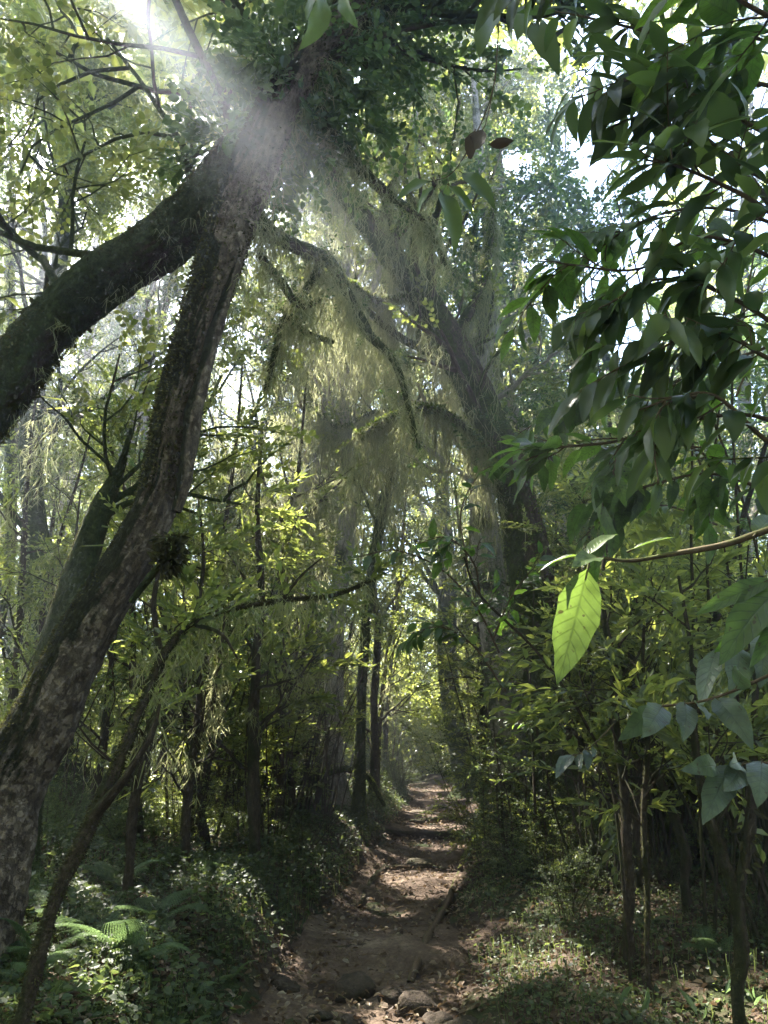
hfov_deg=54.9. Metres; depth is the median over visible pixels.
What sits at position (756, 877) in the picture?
thicket shrub
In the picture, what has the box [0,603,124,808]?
tree
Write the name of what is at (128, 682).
shrub
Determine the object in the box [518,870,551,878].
fern
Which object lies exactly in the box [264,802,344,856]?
shrub
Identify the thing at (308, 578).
sapling
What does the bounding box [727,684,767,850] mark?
thicket shrub
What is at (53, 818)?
shrub
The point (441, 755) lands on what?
shrub
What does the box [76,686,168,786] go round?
shrub
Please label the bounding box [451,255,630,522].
forest tree
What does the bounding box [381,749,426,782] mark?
shrub
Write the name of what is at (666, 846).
thicket shrub
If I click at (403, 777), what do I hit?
shrub
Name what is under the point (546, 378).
sapling
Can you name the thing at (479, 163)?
pale tree
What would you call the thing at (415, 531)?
canopy tree
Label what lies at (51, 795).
shrub
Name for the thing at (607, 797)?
shrub
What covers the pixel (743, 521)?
sapling
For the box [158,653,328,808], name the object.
shrub
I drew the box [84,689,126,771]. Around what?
shrub
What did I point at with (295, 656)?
sapling
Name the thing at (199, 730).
sapling
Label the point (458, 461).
forest tree
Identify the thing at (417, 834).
root
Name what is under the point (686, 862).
sapling
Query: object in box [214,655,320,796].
thicket shrub
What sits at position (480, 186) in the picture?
leafy branch
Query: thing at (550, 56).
leafy branch
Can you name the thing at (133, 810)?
sapling
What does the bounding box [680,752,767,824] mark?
leafy branch
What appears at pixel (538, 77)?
canopy tree
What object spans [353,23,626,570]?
forest tree
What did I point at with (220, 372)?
forest tree
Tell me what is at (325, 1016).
stone
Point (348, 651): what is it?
sapling
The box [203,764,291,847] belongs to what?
shrub
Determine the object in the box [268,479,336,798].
sapling
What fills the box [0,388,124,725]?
sapling
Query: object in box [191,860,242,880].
fern
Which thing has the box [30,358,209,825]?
sapling
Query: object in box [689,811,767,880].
shrub
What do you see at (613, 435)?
sapling
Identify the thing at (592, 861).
shrub
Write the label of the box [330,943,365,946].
root
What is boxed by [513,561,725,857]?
shrub
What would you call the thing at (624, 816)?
sapling
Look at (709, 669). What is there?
leafy branch
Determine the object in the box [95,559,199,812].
sapling
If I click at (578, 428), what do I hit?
sapling
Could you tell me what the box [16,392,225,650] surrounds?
forest tree
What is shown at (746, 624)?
leafy branch
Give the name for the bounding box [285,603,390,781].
shrub
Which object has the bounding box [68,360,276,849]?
sapling
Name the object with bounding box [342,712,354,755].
shrub
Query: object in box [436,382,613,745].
sapling
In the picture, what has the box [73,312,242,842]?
sapling
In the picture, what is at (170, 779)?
shrub
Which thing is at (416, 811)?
stone
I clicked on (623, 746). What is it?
thicket shrub
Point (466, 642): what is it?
sapling
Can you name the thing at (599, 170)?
sky
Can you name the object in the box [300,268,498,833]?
lichen tree
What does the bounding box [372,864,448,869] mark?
root
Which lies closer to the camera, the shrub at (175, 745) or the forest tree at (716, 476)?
the shrub at (175, 745)
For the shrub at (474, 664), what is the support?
on the ground at (487, 926)
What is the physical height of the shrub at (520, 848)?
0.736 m
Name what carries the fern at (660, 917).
on the ground at (487, 926)
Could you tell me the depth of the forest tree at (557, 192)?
14.53 m
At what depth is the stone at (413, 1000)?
4.46 m
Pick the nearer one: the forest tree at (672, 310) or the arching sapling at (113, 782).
the arching sapling at (113, 782)
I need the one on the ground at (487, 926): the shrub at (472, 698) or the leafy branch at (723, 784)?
the shrub at (472, 698)
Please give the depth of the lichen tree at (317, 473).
14.27 m
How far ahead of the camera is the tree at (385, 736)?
19.91 m
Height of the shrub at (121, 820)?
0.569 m
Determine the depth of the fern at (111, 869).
5.60 m
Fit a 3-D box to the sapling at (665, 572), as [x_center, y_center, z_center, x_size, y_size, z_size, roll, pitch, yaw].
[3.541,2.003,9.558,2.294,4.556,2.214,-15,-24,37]
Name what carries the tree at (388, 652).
on the ground at (487, 926)
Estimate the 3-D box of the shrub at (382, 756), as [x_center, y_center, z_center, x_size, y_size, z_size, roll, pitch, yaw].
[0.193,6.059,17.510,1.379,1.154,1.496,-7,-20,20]
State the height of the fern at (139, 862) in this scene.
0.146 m
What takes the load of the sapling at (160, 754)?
on the ground at (487, 926)
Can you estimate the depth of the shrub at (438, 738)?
24.84 m
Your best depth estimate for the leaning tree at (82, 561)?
6.50 m
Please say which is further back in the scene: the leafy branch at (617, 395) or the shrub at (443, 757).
the shrub at (443, 757)
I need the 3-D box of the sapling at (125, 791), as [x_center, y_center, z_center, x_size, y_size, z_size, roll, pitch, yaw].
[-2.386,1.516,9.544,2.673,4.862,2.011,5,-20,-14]
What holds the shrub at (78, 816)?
on the ground at (487, 926)
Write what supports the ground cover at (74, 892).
on the ground at (487, 926)
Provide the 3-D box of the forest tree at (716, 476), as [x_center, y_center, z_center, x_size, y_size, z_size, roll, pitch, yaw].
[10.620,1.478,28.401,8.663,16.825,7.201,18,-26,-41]
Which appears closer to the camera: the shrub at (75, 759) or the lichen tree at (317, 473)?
the shrub at (75, 759)
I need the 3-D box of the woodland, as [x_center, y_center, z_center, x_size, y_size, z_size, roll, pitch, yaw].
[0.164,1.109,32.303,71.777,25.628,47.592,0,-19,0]
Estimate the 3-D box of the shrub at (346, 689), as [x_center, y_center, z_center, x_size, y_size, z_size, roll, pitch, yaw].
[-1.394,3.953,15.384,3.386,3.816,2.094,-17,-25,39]
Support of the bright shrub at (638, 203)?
on the ground at (487, 926)
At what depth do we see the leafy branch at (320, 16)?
2.60 m
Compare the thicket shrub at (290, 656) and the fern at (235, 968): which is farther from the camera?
the thicket shrub at (290, 656)
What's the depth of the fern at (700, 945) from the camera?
4.60 m
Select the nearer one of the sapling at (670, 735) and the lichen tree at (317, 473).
the sapling at (670, 735)
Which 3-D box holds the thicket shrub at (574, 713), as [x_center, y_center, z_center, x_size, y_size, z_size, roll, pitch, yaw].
[2.040,1.956,6.678,2.154,2.947,2.051,17,-25,-40]
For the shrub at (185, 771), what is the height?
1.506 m
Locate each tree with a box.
[0,0,273,515]
[0,0,304,808]
[0,0,622,444]
[0,0,695,967]
[0,16,142,647]
[0,64,181,695]
[0,96,200,589]
[0,145,74,703]
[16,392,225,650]
[27,300,318,879]
[42,79,449,778]
[44,51,195,764]
[64,194,320,610]
[140,365,304,759]
[184,342,402,833]
[187,271,251,513]
[190,191,432,780]
[191,397,320,611]
[210,237,371,767]
[218,331,323,759]
[224,4,651,870]
[225,64,465,792]
[225,164,434,806]
[232,313,456,639]
[239,156,474,773]
[246,221,405,799]
[262,197,425,586]
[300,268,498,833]
[342,12,597,769]
[351,480,436,769]
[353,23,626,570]
[362,481,464,791]
[364,295,502,799]
[377,42,569,853]
[378,325,473,631]
[381,376,467,620]
[407,2,641,571]
[414,452,506,726]
[420,406,521,614]
[423,476,478,713]
[430,286,602,569]
[432,324,598,572]
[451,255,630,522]
[459,13,767,617]
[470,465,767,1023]
[573,299,747,734]
[611,0,767,578]
[620,159,763,534]
[631,272,759,582]
[681,224,767,584]
[686,394,735,546]
[712,224,767,577]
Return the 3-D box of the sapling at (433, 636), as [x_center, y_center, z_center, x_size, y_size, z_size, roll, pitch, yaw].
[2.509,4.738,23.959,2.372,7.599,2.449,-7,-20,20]
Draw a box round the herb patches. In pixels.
[456,791,767,1023]
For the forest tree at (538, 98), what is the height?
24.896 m
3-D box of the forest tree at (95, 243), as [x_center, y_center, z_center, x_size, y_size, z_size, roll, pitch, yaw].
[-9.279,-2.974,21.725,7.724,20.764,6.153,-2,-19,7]
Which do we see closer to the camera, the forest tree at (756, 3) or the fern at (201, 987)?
the fern at (201, 987)
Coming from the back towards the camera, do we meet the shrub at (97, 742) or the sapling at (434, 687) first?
the sapling at (434, 687)
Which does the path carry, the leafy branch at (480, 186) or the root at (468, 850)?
the root at (468, 850)
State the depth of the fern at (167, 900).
4.80 m
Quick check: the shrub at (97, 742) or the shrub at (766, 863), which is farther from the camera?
the shrub at (97, 742)
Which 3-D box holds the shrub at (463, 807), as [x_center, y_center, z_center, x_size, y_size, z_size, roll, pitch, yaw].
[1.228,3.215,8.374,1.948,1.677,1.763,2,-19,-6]
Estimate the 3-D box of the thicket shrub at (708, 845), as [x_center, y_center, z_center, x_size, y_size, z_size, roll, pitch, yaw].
[3.172,2.368,7.321,1.978,2.481,2.219,3,-19,-10]
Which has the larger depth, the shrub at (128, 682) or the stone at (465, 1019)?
the shrub at (128, 682)
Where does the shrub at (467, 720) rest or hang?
on the ground at (487, 926)
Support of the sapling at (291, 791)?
on the ground at (487, 926)
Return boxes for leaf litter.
[0,765,767,1023]
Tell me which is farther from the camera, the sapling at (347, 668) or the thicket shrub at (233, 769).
the sapling at (347, 668)
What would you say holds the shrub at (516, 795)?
on the ground at (487, 926)
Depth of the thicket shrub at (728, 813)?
7.44 m
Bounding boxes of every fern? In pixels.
[0,917,98,962]
[0,952,68,981]
[25,890,97,935]
[28,886,64,906]
[30,908,151,971]
[55,919,191,961]
[80,859,166,893]
[98,889,211,923]
[116,853,243,874]
[159,1014,211,1023]
[175,980,217,1009]
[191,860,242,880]
[218,960,254,981]
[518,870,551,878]
[577,940,608,954]
[633,914,673,925]
[657,1017,690,1023]
[677,924,748,957]
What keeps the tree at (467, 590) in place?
on the ground at (487, 926)
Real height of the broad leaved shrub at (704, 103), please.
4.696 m
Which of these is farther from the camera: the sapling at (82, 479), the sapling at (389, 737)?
the sapling at (389, 737)
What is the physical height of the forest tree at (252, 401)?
17.799 m
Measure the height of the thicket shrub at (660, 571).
3.510 m
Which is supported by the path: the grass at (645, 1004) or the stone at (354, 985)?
the stone at (354, 985)
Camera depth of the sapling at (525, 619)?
7.43 m
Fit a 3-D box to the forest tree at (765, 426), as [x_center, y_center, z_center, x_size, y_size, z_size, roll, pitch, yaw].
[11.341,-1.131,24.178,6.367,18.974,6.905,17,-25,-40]
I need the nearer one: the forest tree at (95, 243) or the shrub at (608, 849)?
the shrub at (608, 849)
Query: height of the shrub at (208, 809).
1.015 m
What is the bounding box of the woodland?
[0,16,767,778]
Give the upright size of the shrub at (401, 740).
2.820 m
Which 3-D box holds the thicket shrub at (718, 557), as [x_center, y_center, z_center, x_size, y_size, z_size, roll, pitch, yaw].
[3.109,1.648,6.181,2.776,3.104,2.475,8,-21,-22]
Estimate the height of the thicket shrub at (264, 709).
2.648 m
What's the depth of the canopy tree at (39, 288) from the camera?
13.90 m
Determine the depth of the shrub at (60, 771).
9.38 m
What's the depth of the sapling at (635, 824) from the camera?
6.72 m
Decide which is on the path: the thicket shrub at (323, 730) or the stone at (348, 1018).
the stone at (348, 1018)
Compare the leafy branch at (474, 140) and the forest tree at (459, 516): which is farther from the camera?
the forest tree at (459, 516)
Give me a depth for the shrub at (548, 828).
7.11 m
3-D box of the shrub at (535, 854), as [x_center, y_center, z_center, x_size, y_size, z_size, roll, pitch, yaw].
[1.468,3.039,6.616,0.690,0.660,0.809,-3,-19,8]
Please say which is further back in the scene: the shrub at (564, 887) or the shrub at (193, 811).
the shrub at (193, 811)
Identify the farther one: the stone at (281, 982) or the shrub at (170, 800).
the shrub at (170, 800)
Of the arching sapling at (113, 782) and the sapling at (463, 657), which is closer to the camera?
the arching sapling at (113, 782)
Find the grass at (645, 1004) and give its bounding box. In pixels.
[225,798,767,1020]
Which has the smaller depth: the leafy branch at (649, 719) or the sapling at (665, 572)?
the leafy branch at (649, 719)
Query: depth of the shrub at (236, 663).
10.06 m
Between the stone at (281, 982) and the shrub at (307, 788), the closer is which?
the stone at (281, 982)
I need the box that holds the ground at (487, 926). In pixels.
[1,744,767,1023]
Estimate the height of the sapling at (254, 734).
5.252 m
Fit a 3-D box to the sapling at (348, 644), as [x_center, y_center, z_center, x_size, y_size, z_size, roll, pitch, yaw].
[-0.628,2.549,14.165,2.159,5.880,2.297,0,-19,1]
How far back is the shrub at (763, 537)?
8.62 m
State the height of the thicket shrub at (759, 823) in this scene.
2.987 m
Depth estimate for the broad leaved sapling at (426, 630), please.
4.62 m
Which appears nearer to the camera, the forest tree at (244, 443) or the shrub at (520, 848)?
the shrub at (520, 848)
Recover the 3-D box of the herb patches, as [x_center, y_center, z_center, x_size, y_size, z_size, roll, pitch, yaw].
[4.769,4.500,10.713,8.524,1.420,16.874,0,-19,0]
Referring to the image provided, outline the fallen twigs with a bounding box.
[0,765,759,1023]
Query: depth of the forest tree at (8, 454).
17.45 m
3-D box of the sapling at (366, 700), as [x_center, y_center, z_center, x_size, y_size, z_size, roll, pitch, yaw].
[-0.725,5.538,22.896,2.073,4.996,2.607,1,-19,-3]
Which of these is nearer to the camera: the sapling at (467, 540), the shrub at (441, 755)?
the sapling at (467, 540)
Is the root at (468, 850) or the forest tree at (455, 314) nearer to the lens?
the root at (468, 850)
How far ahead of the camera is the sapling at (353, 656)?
14.72 m
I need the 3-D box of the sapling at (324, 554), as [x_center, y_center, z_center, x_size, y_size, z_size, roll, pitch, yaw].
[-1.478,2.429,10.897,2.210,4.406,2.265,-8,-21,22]
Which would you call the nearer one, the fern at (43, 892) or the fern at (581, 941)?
the fern at (43, 892)
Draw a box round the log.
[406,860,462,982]
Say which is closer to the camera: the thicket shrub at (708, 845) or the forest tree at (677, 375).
the thicket shrub at (708, 845)
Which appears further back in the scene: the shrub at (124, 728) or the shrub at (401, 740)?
the shrub at (401, 740)
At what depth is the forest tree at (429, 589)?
27.20 m
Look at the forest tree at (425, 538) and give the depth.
36.35 m
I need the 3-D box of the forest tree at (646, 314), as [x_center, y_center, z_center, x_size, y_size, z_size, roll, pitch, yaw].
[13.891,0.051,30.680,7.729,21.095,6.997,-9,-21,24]
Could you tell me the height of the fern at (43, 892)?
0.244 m
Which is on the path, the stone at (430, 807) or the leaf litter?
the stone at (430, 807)
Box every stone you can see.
[269,974,300,992]
[306,1011,332,1022]
[333,971,375,1003]
[333,1013,363,1023]
[377,986,402,1006]
[393,990,439,1018]
[405,858,434,864]
[410,810,442,813]
[416,1011,452,1023]
[425,804,454,812]
[443,1015,477,1023]
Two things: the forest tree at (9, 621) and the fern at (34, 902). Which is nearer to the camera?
the fern at (34, 902)
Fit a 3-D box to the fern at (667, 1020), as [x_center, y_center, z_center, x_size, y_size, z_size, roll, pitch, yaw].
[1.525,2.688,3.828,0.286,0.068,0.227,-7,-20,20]
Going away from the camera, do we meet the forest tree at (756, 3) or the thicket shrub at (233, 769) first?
the thicket shrub at (233, 769)
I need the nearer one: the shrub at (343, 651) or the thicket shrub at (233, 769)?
the thicket shrub at (233, 769)
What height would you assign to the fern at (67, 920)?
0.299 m
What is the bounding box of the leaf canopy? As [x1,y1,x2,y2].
[0,0,767,318]
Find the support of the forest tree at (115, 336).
on the ground at (487, 926)
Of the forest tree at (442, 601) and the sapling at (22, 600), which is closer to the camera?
the sapling at (22, 600)
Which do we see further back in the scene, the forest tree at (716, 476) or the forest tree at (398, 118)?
the forest tree at (716, 476)
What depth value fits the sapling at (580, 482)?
10.81 m
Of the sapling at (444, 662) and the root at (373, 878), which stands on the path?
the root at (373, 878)
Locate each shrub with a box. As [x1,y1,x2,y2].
[0,564,141,794]
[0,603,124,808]
[0,694,77,780]
[0,714,88,807]
[42,774,94,841]
[42,782,65,813]
[43,769,73,811]
[48,786,112,830]
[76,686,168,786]
[80,787,171,842]
[83,756,177,817]
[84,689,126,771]
[91,603,173,782]
[100,654,183,790]
[107,730,244,803]
[110,500,326,842]
[110,724,212,797]
[112,796,162,822]
[117,658,234,787]
[140,594,262,806]
[144,756,246,833]
[145,763,233,843]
[148,779,183,824]
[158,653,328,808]
[173,657,250,807]
[178,616,304,780]
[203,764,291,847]
[207,617,368,848]
[213,588,386,810]
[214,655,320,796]
[216,653,295,820]
[223,587,407,821]
[223,630,397,821]
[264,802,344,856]
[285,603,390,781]
[285,663,380,823]
[298,669,354,774]
[301,633,369,762]
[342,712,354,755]
[365,688,427,772]
[366,743,425,787]
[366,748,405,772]
[380,743,437,793]
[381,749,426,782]
[401,722,545,867]
[416,602,530,826]
[423,707,600,872]
[425,731,448,769]
[426,703,449,773]
[428,700,478,745]
[430,735,475,779]
[440,647,478,718]
[443,570,690,894]
[465,770,489,829]
[466,804,580,882]
[467,811,555,876]
[475,0,767,581]
[491,772,598,869]
[494,763,597,823]
[499,137,767,945]
[509,813,584,885]
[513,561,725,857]
[518,842,620,916]
[525,517,765,885]
[525,671,684,835]
[531,825,637,897]
[542,522,767,953]
[549,536,739,836]
[555,820,632,864]
[565,530,767,846]
[571,598,659,835]
[575,639,744,872]
[599,663,762,855]
[611,581,767,878]
[622,518,766,866]
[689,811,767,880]
[726,827,767,877]
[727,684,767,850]
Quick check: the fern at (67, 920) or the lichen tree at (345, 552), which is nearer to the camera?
the fern at (67, 920)
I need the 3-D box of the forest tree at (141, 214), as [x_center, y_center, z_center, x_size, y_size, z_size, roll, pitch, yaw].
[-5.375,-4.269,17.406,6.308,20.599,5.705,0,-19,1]
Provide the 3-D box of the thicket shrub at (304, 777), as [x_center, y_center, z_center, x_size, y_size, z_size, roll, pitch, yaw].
[-1.258,2.782,10.489,2.655,3.373,2.991,7,-20,-20]
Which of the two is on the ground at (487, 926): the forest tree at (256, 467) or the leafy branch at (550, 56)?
the forest tree at (256, 467)
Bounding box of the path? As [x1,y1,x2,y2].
[228,781,471,1023]
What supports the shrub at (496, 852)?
on the ground at (487, 926)
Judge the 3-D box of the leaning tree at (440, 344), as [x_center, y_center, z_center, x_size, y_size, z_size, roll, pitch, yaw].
[0.202,-2.213,9.964,5.617,12.707,3.780,0,-19,0]
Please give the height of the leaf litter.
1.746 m
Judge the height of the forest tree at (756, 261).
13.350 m
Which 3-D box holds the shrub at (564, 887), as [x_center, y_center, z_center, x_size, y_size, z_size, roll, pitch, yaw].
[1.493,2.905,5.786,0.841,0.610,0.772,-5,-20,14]
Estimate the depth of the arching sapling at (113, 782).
4.04 m
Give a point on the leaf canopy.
(166, 6)
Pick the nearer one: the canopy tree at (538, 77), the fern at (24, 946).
the fern at (24, 946)
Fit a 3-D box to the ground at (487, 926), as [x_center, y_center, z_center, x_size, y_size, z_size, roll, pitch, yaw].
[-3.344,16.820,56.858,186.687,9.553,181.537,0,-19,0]
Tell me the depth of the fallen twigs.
5.75 m
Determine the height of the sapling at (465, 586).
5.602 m
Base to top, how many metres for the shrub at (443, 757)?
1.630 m
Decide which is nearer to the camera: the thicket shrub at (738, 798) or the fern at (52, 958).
the fern at (52, 958)
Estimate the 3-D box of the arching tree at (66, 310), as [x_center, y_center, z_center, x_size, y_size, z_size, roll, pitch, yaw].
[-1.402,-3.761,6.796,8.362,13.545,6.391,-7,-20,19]
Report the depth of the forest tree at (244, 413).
31.88 m
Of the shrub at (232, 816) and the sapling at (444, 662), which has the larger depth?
the sapling at (444, 662)
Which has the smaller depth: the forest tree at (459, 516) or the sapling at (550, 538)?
the sapling at (550, 538)
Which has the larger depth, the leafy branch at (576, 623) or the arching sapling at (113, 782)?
the arching sapling at (113, 782)
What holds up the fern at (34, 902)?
on the ground at (487, 926)
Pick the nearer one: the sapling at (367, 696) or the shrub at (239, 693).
the shrub at (239, 693)
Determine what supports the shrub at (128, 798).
on the ground at (487, 926)
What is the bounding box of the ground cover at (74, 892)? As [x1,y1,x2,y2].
[0,760,410,1023]
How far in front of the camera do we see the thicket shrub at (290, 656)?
13.05 m
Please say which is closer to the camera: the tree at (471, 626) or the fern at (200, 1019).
the fern at (200, 1019)
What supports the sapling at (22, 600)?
on the ground at (487, 926)
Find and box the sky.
[0,0,767,732]
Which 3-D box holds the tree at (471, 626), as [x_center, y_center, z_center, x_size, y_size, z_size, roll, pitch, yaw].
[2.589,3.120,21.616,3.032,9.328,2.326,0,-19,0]
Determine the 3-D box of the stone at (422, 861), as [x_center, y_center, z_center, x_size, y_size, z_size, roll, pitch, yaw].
[0.454,4.445,9.348,0.392,0.130,0.213,0,-19,0]
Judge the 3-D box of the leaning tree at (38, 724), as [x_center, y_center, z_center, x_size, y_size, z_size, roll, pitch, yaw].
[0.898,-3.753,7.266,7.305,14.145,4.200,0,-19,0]
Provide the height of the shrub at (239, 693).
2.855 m
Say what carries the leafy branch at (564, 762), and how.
attached to the leaf canopy
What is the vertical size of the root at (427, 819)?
0.150 m
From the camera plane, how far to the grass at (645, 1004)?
4.00 m
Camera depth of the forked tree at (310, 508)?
10.09 m
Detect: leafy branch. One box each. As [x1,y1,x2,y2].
[298,0,358,50]
[396,22,499,256]
[465,76,513,158]
[474,0,559,75]
[539,514,767,684]
[555,723,614,777]
[576,382,700,454]
[618,665,767,750]
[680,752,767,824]
[695,577,767,668]
[696,635,767,705]
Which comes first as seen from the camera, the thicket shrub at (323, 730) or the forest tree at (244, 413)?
the thicket shrub at (323, 730)
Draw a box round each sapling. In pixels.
[0,310,121,722]
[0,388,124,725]
[0,401,151,749]
[0,449,176,723]
[9,530,403,1023]
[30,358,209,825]
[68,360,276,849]
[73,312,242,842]
[75,489,274,893]
[83,357,312,828]
[83,464,295,811]
[92,500,249,810]
[95,477,298,869]
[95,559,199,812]
[108,385,376,869]
[137,490,321,821]
[231,480,362,821]
[233,529,358,798]
[240,541,329,764]
[265,457,362,716]
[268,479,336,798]
[285,566,402,759]
[298,615,372,727]
[301,527,405,760]
[318,396,447,806]
[343,612,359,735]
[344,621,387,765]
[345,631,399,765]
[346,464,631,983]
[346,637,400,755]
[352,633,416,752]
[389,661,431,772]
[410,517,530,820]
[411,336,597,750]
[424,551,474,736]
[428,490,591,756]
[428,618,478,747]
[430,578,478,735]
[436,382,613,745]
[451,580,514,746]
[457,632,478,716]
[479,580,763,912]
[486,464,762,968]
[486,575,567,869]
[491,383,754,868]
[499,430,742,887]
[501,448,607,739]
[512,377,599,581]
[526,298,726,863]
[529,538,767,996]
[540,478,694,772]
[552,378,765,696]
[587,349,767,871]
[595,528,712,822]
[627,421,754,582]
[684,526,767,593]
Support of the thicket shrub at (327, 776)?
on the ground at (487, 926)
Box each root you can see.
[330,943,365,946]
[357,860,389,907]
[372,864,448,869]
[385,829,467,838]
[409,816,469,824]
[460,808,487,857]
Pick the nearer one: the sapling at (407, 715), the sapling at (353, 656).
the sapling at (353, 656)
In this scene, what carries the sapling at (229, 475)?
on the ground at (487, 926)
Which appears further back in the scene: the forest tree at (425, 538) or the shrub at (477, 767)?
the forest tree at (425, 538)
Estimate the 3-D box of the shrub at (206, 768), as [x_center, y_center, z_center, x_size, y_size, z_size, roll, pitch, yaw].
[-1.877,1.784,8.256,2.506,3.896,3.242,-2,-19,6]
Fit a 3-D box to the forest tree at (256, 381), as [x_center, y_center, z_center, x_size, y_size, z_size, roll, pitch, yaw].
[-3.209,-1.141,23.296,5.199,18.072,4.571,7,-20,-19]
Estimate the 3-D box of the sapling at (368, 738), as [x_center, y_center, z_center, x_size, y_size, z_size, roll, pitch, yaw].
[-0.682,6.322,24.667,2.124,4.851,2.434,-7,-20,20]
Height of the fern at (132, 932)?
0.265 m
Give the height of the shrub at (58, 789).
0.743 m
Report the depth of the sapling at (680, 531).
12.20 m
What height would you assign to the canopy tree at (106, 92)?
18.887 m
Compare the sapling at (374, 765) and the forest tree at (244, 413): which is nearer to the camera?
the sapling at (374, 765)
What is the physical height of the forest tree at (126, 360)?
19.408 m
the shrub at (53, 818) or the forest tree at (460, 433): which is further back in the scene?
the forest tree at (460, 433)
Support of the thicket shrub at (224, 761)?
on the ground at (487, 926)
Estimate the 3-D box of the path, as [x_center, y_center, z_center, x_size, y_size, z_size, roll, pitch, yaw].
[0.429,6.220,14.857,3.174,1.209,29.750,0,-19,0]
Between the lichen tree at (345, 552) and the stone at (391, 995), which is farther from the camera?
the lichen tree at (345, 552)
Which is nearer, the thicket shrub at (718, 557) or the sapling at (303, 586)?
the thicket shrub at (718, 557)
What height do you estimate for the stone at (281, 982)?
0.136 m
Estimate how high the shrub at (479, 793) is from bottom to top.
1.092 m
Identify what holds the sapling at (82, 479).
on the ground at (487, 926)
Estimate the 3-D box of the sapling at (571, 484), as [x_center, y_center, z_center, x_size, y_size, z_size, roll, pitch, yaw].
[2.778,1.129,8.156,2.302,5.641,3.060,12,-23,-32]
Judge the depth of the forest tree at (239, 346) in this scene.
15.78 m
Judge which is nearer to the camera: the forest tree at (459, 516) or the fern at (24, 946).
the fern at (24, 946)
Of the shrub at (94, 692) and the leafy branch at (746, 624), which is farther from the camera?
the shrub at (94, 692)
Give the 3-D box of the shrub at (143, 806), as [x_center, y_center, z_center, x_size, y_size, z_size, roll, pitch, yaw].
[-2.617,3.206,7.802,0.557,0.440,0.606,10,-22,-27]
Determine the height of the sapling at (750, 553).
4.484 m
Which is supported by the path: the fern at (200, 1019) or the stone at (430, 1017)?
the stone at (430, 1017)
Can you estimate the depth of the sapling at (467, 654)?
18.86 m
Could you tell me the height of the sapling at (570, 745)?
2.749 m
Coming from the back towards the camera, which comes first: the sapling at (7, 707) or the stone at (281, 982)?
the sapling at (7, 707)
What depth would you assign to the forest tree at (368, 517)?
18.05 m

